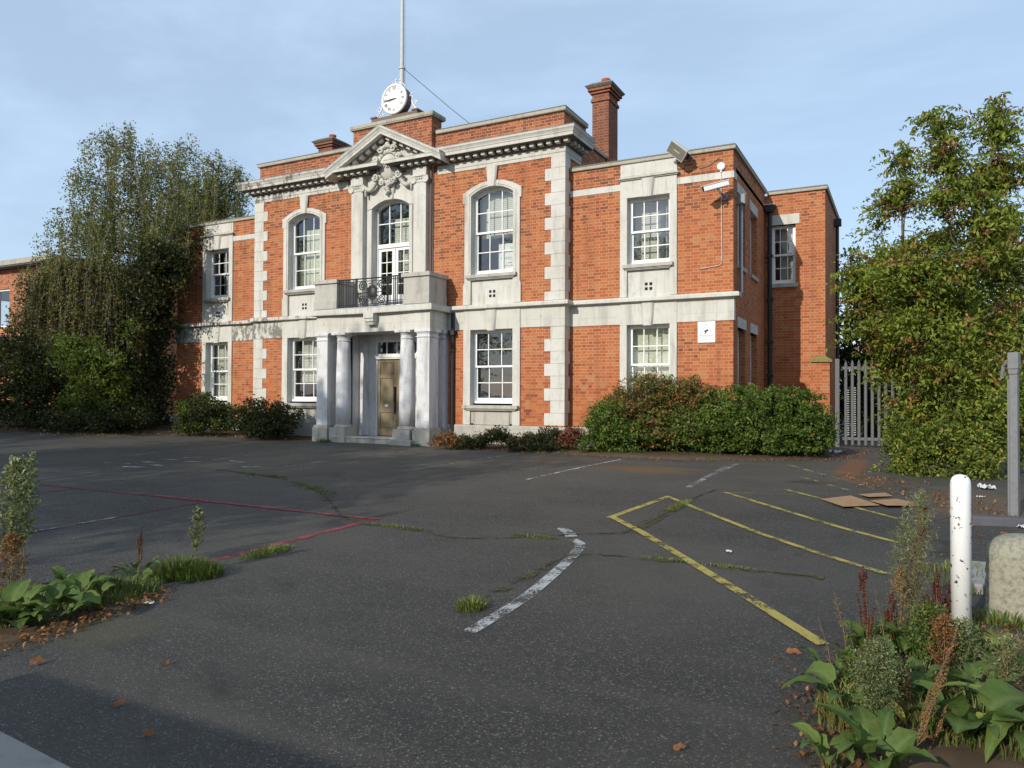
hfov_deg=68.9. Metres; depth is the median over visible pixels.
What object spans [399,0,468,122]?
flagpole
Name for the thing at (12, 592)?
dock plant
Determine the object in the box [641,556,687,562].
grass tuft
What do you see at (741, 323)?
window
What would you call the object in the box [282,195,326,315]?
window
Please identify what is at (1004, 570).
marker stone
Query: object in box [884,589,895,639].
seed stalk
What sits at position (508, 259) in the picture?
notice board
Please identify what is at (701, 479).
white bay line
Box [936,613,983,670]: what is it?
tall weed
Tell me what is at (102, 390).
shrub
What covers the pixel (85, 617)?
leaf litter
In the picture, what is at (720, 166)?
dome sensor
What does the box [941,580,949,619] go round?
seed stalk
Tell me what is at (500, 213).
window
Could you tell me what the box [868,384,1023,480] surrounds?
hedge
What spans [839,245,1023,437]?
evergreen tree
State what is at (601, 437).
hedge
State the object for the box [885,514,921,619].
tall weed
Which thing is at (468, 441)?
bed plant
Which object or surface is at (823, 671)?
dock plant
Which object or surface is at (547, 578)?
white curve line
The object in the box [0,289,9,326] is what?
window
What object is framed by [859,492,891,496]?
cardboard sheet
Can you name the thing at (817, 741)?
dock plant
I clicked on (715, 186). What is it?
security camera
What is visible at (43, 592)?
grass tuft
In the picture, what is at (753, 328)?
window
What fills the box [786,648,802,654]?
fallen leaf
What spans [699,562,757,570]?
grass tuft
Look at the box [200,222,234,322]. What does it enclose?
window
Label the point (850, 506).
yellow bay line
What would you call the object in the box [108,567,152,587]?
dock plant
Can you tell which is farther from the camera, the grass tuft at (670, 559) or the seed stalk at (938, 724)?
the grass tuft at (670, 559)
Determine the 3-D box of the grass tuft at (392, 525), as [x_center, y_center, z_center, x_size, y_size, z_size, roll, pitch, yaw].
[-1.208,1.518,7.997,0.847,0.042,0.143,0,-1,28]
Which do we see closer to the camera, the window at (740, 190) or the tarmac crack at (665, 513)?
the tarmac crack at (665, 513)
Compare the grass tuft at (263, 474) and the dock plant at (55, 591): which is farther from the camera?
the grass tuft at (263, 474)
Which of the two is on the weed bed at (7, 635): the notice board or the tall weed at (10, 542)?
the tall weed at (10, 542)
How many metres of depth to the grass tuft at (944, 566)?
5.91 m
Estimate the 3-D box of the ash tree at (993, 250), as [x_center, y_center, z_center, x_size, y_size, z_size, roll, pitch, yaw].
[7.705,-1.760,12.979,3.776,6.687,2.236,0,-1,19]
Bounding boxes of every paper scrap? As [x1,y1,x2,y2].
[828,450,846,452]
[977,483,995,488]
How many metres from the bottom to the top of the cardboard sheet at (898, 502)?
0.016 m
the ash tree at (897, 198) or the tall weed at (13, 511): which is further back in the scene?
the ash tree at (897, 198)
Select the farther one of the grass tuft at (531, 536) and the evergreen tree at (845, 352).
the evergreen tree at (845, 352)
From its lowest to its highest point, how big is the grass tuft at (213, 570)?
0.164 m
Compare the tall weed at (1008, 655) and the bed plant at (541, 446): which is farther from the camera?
the bed plant at (541, 446)
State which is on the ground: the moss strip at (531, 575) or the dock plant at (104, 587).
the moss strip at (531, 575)
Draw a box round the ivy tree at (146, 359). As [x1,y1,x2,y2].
[84,237,202,429]
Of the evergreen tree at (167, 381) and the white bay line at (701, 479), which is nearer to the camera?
the white bay line at (701, 479)
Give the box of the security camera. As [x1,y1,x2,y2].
[699,179,729,199]
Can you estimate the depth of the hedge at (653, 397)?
16.47 m
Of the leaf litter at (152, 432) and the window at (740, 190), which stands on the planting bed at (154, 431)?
the leaf litter at (152, 432)
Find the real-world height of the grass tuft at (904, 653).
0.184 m
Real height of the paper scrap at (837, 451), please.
0.076 m
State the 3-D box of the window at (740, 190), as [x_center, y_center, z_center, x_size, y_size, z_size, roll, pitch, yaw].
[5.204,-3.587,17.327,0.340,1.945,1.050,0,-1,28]
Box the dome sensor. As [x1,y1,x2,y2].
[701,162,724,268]
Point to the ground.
(354, 647)
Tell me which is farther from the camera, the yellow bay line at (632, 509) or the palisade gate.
the palisade gate
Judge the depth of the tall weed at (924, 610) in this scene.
3.95 m
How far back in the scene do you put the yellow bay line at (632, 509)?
9.06 m
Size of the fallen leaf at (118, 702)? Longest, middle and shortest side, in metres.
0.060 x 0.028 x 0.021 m
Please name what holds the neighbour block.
on the ground
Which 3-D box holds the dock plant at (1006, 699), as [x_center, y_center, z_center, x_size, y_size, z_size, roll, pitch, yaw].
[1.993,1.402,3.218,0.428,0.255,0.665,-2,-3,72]
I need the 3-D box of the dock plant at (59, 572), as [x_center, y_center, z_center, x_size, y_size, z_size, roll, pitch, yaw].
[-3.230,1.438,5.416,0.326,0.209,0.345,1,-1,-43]
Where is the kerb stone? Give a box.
[971,514,1023,526]
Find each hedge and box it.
[573,396,659,452]
[588,370,744,450]
[650,382,840,455]
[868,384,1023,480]
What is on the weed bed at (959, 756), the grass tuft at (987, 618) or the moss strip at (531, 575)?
the grass tuft at (987, 618)
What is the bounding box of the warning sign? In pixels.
[698,321,714,342]
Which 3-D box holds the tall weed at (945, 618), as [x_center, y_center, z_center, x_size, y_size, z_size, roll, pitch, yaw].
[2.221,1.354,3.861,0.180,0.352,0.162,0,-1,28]
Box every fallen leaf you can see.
[29,655,47,663]
[113,699,125,705]
[141,729,154,736]
[162,658,168,664]
[673,742,685,750]
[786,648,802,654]
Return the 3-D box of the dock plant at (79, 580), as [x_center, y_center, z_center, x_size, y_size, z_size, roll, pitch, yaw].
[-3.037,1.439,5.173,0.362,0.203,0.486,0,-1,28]
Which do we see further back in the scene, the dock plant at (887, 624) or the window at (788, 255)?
the window at (788, 255)
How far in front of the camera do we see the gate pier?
19.15 m
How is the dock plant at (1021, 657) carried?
on the weed bed at (959, 756)
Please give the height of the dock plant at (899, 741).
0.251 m
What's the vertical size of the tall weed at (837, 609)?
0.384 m
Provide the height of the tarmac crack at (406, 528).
0.070 m
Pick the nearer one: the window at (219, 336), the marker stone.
the marker stone
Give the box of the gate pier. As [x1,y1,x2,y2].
[809,356,832,415]
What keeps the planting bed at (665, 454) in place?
on the ground
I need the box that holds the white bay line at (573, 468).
[527,459,620,479]
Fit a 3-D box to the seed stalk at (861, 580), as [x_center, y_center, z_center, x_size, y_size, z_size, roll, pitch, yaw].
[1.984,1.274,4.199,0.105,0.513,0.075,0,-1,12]
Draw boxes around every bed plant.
[427,429,461,448]
[447,433,487,449]
[473,424,511,449]
[505,431,542,449]
[508,438,569,452]
[534,425,561,444]
[555,425,588,449]
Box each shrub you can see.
[0,323,88,430]
[28,395,165,434]
[45,317,148,428]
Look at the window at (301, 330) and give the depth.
22.09 m
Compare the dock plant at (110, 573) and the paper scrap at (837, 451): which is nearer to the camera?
the dock plant at (110, 573)
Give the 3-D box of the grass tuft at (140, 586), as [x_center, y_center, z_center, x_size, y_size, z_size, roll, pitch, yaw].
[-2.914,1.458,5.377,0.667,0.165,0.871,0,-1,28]
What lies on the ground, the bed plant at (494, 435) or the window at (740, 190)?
the bed plant at (494, 435)
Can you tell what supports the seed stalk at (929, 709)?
on the weed bed at (959, 756)
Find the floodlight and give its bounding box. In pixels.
[666,140,718,168]
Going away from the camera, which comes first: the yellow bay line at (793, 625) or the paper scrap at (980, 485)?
the yellow bay line at (793, 625)
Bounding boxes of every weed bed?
[0,581,167,647]
[819,617,1023,767]
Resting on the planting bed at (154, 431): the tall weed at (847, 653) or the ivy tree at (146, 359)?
the ivy tree at (146, 359)
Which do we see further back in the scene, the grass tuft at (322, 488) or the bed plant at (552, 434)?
the bed plant at (552, 434)
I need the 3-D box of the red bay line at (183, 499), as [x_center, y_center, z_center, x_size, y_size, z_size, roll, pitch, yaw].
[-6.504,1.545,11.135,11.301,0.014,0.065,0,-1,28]
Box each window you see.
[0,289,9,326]
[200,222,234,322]
[201,326,232,410]
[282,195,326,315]
[282,320,316,420]
[462,308,520,425]
[463,165,521,304]
[617,158,679,297]
[620,301,676,418]
[737,181,747,273]
[737,317,746,401]
[749,199,758,282]
[750,323,757,410]
[767,213,798,287]
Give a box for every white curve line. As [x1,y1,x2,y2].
[464,539,584,632]
[558,528,576,536]
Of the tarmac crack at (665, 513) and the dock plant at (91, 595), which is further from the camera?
the tarmac crack at (665, 513)
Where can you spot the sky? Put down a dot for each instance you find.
(809, 92)
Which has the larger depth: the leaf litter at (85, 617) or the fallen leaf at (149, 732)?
the leaf litter at (85, 617)
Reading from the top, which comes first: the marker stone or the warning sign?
the warning sign
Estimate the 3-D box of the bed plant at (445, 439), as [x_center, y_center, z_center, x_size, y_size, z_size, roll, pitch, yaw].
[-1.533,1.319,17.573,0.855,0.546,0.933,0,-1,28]
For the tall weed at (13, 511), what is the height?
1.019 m
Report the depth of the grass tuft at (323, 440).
19.93 m
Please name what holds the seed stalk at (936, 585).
on the weed bed at (959, 756)
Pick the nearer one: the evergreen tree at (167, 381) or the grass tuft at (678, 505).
the grass tuft at (678, 505)
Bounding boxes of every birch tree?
[2,247,147,412]
[17,120,209,427]
[157,133,253,233]
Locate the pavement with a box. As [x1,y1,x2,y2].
[0,731,69,767]
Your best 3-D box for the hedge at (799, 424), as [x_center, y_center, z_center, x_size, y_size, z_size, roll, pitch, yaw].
[5.032,0.762,16.266,3.896,1.699,2.750,0,-1,28]
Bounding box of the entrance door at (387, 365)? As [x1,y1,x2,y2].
[374,339,416,435]
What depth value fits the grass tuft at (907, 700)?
3.44 m
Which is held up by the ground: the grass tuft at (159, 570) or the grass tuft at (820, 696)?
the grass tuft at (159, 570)
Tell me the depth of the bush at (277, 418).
20.59 m
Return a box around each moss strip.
[221,469,622,538]
[491,552,823,590]
[623,490,710,531]
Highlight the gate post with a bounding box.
[1000,352,1020,515]
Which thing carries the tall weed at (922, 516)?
on the weed bed at (959, 756)
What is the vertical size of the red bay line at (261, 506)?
0.004 m
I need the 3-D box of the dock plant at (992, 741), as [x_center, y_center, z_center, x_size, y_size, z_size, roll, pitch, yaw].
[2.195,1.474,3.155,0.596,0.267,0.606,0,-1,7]
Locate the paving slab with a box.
[972,561,985,594]
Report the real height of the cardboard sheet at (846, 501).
0.012 m
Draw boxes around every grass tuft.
[0,580,80,604]
[46,572,166,610]
[139,550,208,581]
[167,556,226,581]
[234,471,289,478]
[240,543,293,559]
[292,481,336,494]
[316,438,331,442]
[372,522,430,530]
[455,593,488,612]
[513,533,557,539]
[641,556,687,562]
[666,499,691,511]
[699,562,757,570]
[808,673,873,733]
[837,654,987,746]
[845,612,942,658]
[885,679,1023,761]
[922,558,985,594]
[926,621,1013,650]
[939,605,1023,630]
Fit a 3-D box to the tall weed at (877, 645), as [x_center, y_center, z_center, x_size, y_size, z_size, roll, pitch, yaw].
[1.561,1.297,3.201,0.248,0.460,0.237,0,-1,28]
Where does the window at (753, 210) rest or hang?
in the civic building
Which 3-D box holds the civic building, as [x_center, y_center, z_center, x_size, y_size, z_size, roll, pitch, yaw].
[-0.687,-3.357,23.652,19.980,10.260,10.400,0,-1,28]
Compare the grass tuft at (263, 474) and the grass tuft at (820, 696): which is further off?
the grass tuft at (263, 474)
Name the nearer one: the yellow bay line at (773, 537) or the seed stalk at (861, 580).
the seed stalk at (861, 580)
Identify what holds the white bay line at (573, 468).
on the ground
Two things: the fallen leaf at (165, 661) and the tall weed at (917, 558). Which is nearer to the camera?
the fallen leaf at (165, 661)
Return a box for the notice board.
[499,243,512,268]
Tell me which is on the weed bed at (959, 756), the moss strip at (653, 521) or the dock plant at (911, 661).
the dock plant at (911, 661)
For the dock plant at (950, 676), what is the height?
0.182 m
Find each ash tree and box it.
[823,139,970,434]
[838,91,1023,471]
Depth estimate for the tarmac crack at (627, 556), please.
6.06 m
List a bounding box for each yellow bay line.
[608,496,671,517]
[610,516,827,644]
[666,496,887,573]
[724,492,898,542]
[784,489,896,518]
[790,465,874,487]
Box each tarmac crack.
[244,472,602,537]
[485,553,816,597]
[623,489,715,532]
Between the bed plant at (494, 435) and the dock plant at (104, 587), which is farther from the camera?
the bed plant at (494, 435)
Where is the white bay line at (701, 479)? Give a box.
[686,472,715,486]
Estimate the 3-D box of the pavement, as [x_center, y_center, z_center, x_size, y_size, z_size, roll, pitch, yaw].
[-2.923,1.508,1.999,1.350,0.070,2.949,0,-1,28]
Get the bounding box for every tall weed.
[0,454,42,582]
[0,531,32,587]
[17,451,40,579]
[187,506,206,555]
[818,617,833,663]
[831,645,870,691]
[833,592,846,646]
[845,631,907,716]
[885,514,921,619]
[886,565,911,642]
[888,487,944,630]
[897,597,957,668]
[903,505,929,626]
[922,612,961,667]
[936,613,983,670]
[973,626,1023,686]
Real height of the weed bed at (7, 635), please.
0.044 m
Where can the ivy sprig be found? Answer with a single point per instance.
(194, 243)
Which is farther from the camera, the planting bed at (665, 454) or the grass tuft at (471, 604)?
the planting bed at (665, 454)
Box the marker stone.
[984,533,1023,621]
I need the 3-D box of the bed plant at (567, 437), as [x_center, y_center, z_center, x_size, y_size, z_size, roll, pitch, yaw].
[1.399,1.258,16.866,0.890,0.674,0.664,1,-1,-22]
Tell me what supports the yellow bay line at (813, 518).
on the ground
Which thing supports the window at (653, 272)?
in the civic building
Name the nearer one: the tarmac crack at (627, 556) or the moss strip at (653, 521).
the tarmac crack at (627, 556)
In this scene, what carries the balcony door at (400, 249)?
in the civic building
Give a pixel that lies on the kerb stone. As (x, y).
(997, 520)
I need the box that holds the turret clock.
[370,78,423,121]
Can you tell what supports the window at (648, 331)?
in the civic building
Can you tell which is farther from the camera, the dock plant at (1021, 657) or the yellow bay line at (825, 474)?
the yellow bay line at (825, 474)
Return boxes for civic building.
[170,78,841,451]
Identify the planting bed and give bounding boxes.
[0,415,311,439]
[440,444,826,460]
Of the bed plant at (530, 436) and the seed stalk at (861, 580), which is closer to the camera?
the seed stalk at (861, 580)
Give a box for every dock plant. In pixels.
[0,579,43,625]
[0,585,45,628]
[18,583,79,623]
[25,584,100,621]
[37,570,113,602]
[41,565,85,588]
[66,567,124,590]
[68,581,115,611]
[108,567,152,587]
[111,525,159,578]
[781,660,906,727]
[790,722,894,767]
[796,646,859,693]
[812,702,937,767]
[839,620,913,652]
[859,637,924,690]
[867,656,975,699]
[873,619,950,654]
[906,679,1023,737]
[910,617,993,651]
[928,655,1019,699]
[941,681,1023,762]
[945,632,1023,675]
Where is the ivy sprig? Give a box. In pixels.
[182,229,222,257]
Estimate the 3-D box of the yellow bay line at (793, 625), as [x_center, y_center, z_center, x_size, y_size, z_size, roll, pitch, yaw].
[1.503,1.517,6.449,0.132,0.070,4.216,0,-1,-9]
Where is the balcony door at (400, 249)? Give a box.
[376,200,408,305]
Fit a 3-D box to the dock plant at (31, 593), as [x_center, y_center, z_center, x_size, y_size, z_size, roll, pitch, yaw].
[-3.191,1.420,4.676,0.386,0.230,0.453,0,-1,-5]
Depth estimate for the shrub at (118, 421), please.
21.68 m
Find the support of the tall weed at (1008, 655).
on the weed bed at (959, 756)
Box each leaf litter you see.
[0,587,175,650]
[40,432,302,439]
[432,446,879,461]
[702,606,1023,767]
[820,472,1023,526]
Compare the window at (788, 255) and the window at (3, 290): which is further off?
the window at (3, 290)
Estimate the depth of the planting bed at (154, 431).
22.17 m
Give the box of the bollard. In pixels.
[950,474,971,635]
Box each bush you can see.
[172,391,239,436]
[223,394,307,439]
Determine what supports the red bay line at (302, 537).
on the ground
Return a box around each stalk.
[856,566,874,644]
[874,589,884,635]
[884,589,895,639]
[902,658,911,716]
[907,627,958,764]
[921,564,946,621]
[928,705,946,751]
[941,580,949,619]
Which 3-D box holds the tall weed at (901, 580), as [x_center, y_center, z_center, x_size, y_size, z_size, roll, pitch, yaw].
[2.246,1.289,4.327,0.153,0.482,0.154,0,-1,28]
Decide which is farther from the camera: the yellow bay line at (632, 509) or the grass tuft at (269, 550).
the yellow bay line at (632, 509)
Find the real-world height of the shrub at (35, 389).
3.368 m
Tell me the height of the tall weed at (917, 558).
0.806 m
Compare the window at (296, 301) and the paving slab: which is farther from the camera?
the window at (296, 301)
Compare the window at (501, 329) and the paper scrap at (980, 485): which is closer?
the paper scrap at (980, 485)
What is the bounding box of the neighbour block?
[0,254,177,412]
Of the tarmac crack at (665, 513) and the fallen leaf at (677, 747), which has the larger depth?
the tarmac crack at (665, 513)
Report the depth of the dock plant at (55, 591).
4.77 m
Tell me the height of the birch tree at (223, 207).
11.433 m
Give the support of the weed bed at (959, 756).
on the ground
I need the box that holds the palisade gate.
[835,359,943,446]
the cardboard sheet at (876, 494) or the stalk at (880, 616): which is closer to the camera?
the stalk at (880, 616)
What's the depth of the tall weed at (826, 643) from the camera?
3.82 m
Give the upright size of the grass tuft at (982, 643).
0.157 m
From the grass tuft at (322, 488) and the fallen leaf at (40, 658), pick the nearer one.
the fallen leaf at (40, 658)
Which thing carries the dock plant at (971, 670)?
on the weed bed at (959, 756)
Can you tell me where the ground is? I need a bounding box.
[0,413,1023,767]
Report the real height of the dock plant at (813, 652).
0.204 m
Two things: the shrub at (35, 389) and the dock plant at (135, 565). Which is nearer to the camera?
the dock plant at (135, 565)
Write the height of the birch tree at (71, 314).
5.722 m
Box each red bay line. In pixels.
[0,479,366,518]
[36,501,207,531]
[118,518,380,582]
[143,493,376,518]
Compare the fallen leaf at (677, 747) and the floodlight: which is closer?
the fallen leaf at (677, 747)
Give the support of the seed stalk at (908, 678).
on the weed bed at (959, 756)
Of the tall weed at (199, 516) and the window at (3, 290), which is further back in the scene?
the window at (3, 290)
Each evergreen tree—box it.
[10,282,176,420]
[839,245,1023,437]
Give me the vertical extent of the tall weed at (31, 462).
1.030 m
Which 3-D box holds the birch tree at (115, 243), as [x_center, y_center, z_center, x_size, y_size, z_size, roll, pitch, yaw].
[-12.809,-3.460,23.864,5.860,9.901,3.423,0,-1,-1]
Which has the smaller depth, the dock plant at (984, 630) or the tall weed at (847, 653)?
the tall weed at (847, 653)
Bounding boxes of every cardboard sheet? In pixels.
[822,495,878,506]
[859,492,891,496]
[870,499,922,505]
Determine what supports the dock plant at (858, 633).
on the weed bed at (959, 756)
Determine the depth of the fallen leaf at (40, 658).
4.06 m
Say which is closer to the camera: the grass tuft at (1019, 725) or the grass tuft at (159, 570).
the grass tuft at (1019, 725)
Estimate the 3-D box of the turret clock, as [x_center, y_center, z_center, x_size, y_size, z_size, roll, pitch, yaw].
[-3.161,-7.838,20.657,1.600,1.228,0.400,0,-1,28]
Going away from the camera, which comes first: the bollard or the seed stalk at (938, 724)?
the seed stalk at (938, 724)
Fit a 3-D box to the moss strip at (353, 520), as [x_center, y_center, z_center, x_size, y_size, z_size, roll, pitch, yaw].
[-2.495,1.522,9.984,8.627,0.072,1.547,-1,-1,43]
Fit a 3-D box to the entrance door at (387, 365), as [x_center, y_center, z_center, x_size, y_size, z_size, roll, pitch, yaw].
[-3.175,0.112,20.580,1.440,2.650,0.170,0,-1,28]
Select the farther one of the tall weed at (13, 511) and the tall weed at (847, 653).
the tall weed at (13, 511)
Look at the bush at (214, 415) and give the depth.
21.37 m
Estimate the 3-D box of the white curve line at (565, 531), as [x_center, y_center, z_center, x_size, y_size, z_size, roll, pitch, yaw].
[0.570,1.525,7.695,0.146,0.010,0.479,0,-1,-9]
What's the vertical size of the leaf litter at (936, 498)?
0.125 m
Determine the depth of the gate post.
8.40 m
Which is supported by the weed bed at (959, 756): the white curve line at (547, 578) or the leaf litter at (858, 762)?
the leaf litter at (858, 762)
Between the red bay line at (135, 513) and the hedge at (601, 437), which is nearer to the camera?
the red bay line at (135, 513)
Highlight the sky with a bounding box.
[0,0,1023,379]

